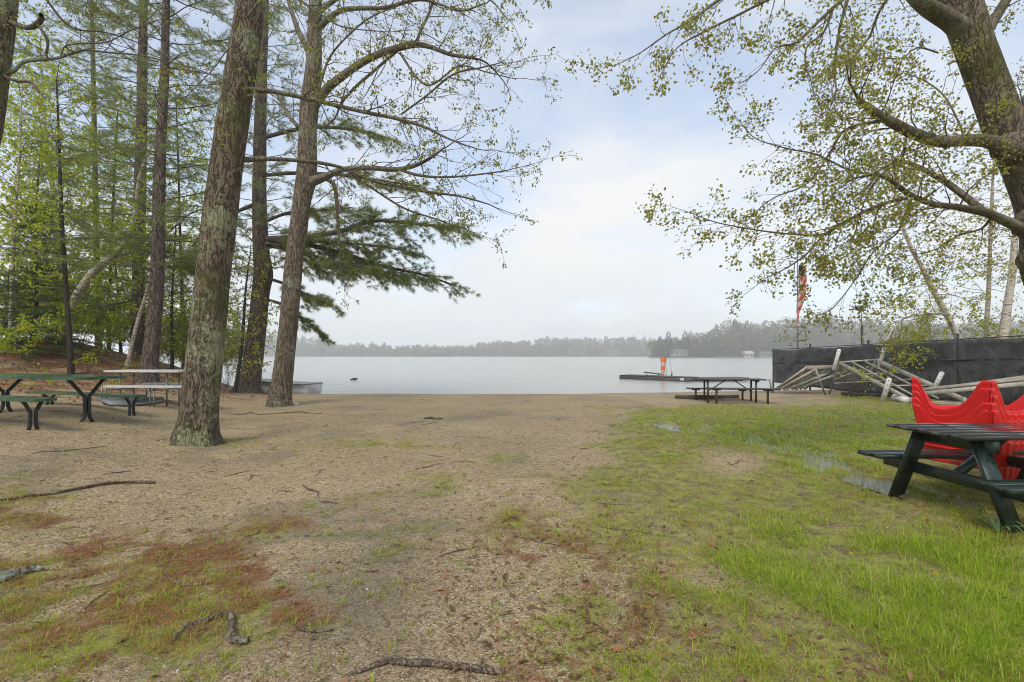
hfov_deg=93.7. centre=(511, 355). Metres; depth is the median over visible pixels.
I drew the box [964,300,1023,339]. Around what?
shrub
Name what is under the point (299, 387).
rowboat
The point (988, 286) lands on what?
birch tree
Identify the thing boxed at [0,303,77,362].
shrub
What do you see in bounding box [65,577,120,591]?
twig
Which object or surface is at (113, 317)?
shrub
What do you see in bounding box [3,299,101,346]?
shrub
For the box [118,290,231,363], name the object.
shrub
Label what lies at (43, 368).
shrub
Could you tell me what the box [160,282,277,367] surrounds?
shrub
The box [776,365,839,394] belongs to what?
dock section
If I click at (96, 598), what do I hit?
twig
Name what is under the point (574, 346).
woods
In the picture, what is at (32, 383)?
shrub
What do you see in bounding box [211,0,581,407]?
oak tree
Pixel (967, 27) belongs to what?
maple tree
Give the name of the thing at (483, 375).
lake
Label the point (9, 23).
oak tree
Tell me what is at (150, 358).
pine tree
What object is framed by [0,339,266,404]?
leaf litter
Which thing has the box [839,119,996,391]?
birch tree
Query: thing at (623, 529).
twig
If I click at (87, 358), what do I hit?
shrub
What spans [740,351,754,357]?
lake house
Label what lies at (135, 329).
birch tree
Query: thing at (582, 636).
leaf litter
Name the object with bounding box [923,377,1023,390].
plank
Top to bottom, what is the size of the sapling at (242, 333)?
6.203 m
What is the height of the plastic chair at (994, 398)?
0.885 m
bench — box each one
[0,395,56,429]
[25,391,145,415]
[686,387,746,399]
[706,387,779,403]
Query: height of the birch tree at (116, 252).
9.866 m
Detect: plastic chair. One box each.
[911,377,1023,420]
[911,384,1023,421]
[911,390,1006,448]
[911,397,1023,466]
[912,403,1023,478]
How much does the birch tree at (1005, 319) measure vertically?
8.889 m
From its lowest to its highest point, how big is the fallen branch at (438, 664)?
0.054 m
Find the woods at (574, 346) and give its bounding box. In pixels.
[162,330,655,356]
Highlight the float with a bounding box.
[891,394,908,402]
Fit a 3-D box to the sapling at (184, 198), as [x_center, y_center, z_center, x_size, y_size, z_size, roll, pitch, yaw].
[-15.337,-6.378,22.751,4.513,15.159,4.720,0,0,0]
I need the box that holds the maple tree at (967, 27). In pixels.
[561,0,1023,348]
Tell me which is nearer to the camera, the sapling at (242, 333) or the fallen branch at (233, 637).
the fallen branch at (233, 637)
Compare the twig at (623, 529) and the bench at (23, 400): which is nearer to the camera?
the twig at (623, 529)
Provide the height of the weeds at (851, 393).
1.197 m
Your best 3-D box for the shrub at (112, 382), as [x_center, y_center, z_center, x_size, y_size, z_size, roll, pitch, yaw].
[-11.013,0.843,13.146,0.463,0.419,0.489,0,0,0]
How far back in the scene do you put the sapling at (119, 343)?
20.43 m
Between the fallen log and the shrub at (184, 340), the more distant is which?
the shrub at (184, 340)
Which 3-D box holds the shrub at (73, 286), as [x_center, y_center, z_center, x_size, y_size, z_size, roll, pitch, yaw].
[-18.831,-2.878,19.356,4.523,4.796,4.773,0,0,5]
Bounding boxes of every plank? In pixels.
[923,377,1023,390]
[925,381,1023,394]
[963,375,1023,383]
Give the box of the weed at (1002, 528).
[965,513,1023,533]
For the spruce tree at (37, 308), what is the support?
on the ground at (462, 421)
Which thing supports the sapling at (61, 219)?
on the ground at (462, 421)
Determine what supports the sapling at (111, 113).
on the ground at (462, 421)
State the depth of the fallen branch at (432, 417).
10.84 m
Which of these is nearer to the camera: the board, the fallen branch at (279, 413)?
the fallen branch at (279, 413)
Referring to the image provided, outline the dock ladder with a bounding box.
[828,348,966,402]
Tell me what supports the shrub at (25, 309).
on the ground at (462, 421)
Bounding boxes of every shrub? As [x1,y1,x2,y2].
[0,230,129,338]
[0,279,61,336]
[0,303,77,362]
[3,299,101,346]
[28,266,170,350]
[29,380,52,388]
[30,363,51,381]
[46,299,103,347]
[72,352,101,372]
[92,348,117,363]
[94,379,123,392]
[97,303,132,349]
[113,310,187,360]
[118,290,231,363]
[122,359,137,375]
[145,311,189,369]
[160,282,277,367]
[221,307,246,386]
[844,296,942,354]
[878,295,1017,344]
[883,325,931,367]
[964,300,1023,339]
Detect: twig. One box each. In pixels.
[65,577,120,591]
[84,588,112,609]
[434,545,478,559]
[516,536,560,545]
[599,526,646,533]
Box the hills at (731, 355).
[648,327,962,357]
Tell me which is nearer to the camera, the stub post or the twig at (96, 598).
the twig at (96, 598)
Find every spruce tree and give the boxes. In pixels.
[0,203,106,361]
[0,273,66,343]
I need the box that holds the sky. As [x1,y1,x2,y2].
[0,0,1023,353]
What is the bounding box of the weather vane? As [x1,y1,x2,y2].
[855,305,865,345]
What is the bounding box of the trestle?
[932,397,1005,405]
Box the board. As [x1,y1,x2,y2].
[841,392,892,395]
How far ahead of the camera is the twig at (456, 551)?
3.51 m
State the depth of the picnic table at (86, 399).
8.27 m
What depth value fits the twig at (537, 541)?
3.67 m
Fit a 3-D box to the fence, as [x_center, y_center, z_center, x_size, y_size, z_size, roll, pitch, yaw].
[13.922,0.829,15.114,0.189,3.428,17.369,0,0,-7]
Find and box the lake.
[160,357,833,393]
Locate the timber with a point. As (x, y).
(701, 396)
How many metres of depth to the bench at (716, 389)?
14.33 m
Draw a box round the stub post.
[768,379,773,392]
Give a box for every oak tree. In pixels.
[0,0,239,145]
[23,0,551,446]
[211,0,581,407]
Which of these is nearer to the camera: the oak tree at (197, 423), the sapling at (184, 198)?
the oak tree at (197, 423)
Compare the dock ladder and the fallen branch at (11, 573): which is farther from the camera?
the dock ladder
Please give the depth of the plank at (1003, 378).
13.00 m
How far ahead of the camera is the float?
14.74 m
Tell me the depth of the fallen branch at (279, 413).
11.94 m
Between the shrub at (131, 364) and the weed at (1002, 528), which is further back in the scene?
the shrub at (131, 364)
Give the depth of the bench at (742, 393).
15.72 m
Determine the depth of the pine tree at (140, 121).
19.30 m
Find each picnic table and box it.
[0,373,127,421]
[101,369,182,406]
[695,378,766,402]
[858,422,1023,532]
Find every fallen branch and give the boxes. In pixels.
[0,480,155,500]
[0,564,48,581]
[32,446,104,453]
[164,573,209,585]
[171,609,249,645]
[235,411,322,414]
[294,624,332,632]
[302,484,337,503]
[349,657,503,674]
[424,416,442,418]
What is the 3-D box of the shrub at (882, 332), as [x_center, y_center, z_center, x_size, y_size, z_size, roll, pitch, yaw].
[14.344,-0.575,18.703,2.844,3.660,3.179,0,0,-20]
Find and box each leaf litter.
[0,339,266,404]
[0,400,1023,681]
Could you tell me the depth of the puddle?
6.13 m
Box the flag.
[796,265,806,332]
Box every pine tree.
[0,0,187,347]
[10,0,243,357]
[10,0,288,382]
[166,0,484,393]
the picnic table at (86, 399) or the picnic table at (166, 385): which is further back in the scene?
the picnic table at (166, 385)
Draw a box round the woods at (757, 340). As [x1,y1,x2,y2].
[646,312,1023,356]
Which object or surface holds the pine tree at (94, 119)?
on the ground at (462, 421)
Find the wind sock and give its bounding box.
[661,351,672,375]
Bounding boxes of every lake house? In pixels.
[667,349,688,356]
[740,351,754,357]
[755,351,771,357]
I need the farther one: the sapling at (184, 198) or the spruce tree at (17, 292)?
the sapling at (184, 198)
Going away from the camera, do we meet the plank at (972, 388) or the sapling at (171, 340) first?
the plank at (972, 388)
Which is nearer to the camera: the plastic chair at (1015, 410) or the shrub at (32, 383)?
the plastic chair at (1015, 410)
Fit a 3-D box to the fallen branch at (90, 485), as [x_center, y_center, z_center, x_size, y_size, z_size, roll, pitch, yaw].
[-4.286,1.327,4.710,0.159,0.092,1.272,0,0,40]
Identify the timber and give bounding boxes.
[675,395,738,398]
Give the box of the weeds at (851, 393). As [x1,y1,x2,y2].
[829,364,884,396]
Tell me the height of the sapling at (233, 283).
9.702 m
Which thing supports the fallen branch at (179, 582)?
on the ground at (462, 421)
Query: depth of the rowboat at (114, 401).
11.29 m
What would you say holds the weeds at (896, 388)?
on the ground at (462, 421)
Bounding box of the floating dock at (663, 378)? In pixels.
[619,374,748,381]
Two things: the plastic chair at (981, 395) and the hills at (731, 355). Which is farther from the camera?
the hills at (731, 355)
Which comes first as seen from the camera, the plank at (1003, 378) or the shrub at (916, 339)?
the plank at (1003, 378)
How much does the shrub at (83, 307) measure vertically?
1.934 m
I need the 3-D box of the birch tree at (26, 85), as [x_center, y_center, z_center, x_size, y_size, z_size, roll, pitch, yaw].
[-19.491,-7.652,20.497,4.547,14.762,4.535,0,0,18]
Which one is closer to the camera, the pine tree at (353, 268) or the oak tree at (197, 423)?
the oak tree at (197, 423)
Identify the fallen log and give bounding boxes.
[3,338,31,349]
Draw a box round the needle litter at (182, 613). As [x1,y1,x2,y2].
[0,415,1023,681]
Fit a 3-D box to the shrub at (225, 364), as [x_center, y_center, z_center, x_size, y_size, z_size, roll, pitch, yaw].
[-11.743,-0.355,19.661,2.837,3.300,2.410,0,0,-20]
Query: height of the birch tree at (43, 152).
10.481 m
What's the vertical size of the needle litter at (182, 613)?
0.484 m
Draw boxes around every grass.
[0,395,1023,681]
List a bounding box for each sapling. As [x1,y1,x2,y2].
[0,39,112,373]
[0,93,96,336]
[59,72,151,349]
[83,230,146,352]
[127,61,240,366]
[134,201,194,369]
[175,177,247,351]
[224,221,279,391]
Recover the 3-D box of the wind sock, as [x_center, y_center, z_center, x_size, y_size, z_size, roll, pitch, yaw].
[10.956,0.655,34.000,0.870,1.863,0.312,0,0,0]
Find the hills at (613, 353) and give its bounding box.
[161,337,650,356]
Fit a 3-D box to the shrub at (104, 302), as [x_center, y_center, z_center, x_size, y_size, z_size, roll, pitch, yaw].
[-17.319,-1.873,20.597,4.140,3.447,5.094,0,0,32]
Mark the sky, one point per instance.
(590, 266)
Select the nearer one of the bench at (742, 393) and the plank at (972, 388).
the plank at (972, 388)
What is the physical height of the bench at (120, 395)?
0.419 m
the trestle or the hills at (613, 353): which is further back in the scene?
the hills at (613, 353)
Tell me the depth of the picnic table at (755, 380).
15.01 m
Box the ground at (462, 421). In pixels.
[0,339,1023,681]
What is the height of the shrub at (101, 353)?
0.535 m
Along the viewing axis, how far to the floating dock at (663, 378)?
33.10 m
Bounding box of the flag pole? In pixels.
[797,240,798,349]
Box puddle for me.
[650,419,1018,517]
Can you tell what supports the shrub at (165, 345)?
on the ground at (462, 421)
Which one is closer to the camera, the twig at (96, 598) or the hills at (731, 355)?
the twig at (96, 598)
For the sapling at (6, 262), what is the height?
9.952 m
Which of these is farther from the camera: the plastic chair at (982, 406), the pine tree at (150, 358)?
the pine tree at (150, 358)
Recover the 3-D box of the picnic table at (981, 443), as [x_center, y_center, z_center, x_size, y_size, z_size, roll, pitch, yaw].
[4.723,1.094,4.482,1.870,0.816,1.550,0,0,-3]
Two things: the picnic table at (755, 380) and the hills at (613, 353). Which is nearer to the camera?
the picnic table at (755, 380)
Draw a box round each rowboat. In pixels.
[97,397,162,405]
[261,378,322,393]
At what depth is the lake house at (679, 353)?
393.00 m
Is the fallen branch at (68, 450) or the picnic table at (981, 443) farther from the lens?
the fallen branch at (68, 450)
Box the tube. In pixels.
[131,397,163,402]
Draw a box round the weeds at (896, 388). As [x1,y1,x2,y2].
[872,364,936,395]
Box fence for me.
[772,334,1023,404]
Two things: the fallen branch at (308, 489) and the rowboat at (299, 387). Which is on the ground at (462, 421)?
the fallen branch at (308, 489)
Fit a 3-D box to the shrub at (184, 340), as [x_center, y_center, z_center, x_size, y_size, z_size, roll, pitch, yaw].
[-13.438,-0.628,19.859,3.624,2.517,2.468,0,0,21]
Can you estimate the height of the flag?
3.711 m
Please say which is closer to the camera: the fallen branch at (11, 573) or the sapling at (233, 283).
the fallen branch at (11, 573)
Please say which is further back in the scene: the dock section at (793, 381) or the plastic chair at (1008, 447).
the dock section at (793, 381)
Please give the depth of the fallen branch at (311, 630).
2.48 m
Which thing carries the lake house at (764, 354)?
on the hills at (731, 355)
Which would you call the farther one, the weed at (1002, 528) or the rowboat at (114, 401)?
the rowboat at (114, 401)
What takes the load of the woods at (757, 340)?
on the hills at (731, 355)
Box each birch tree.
[0,3,128,336]
[0,21,79,337]
[58,98,202,342]
[105,225,184,368]
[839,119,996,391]
[926,123,1023,338]
[945,149,1021,338]

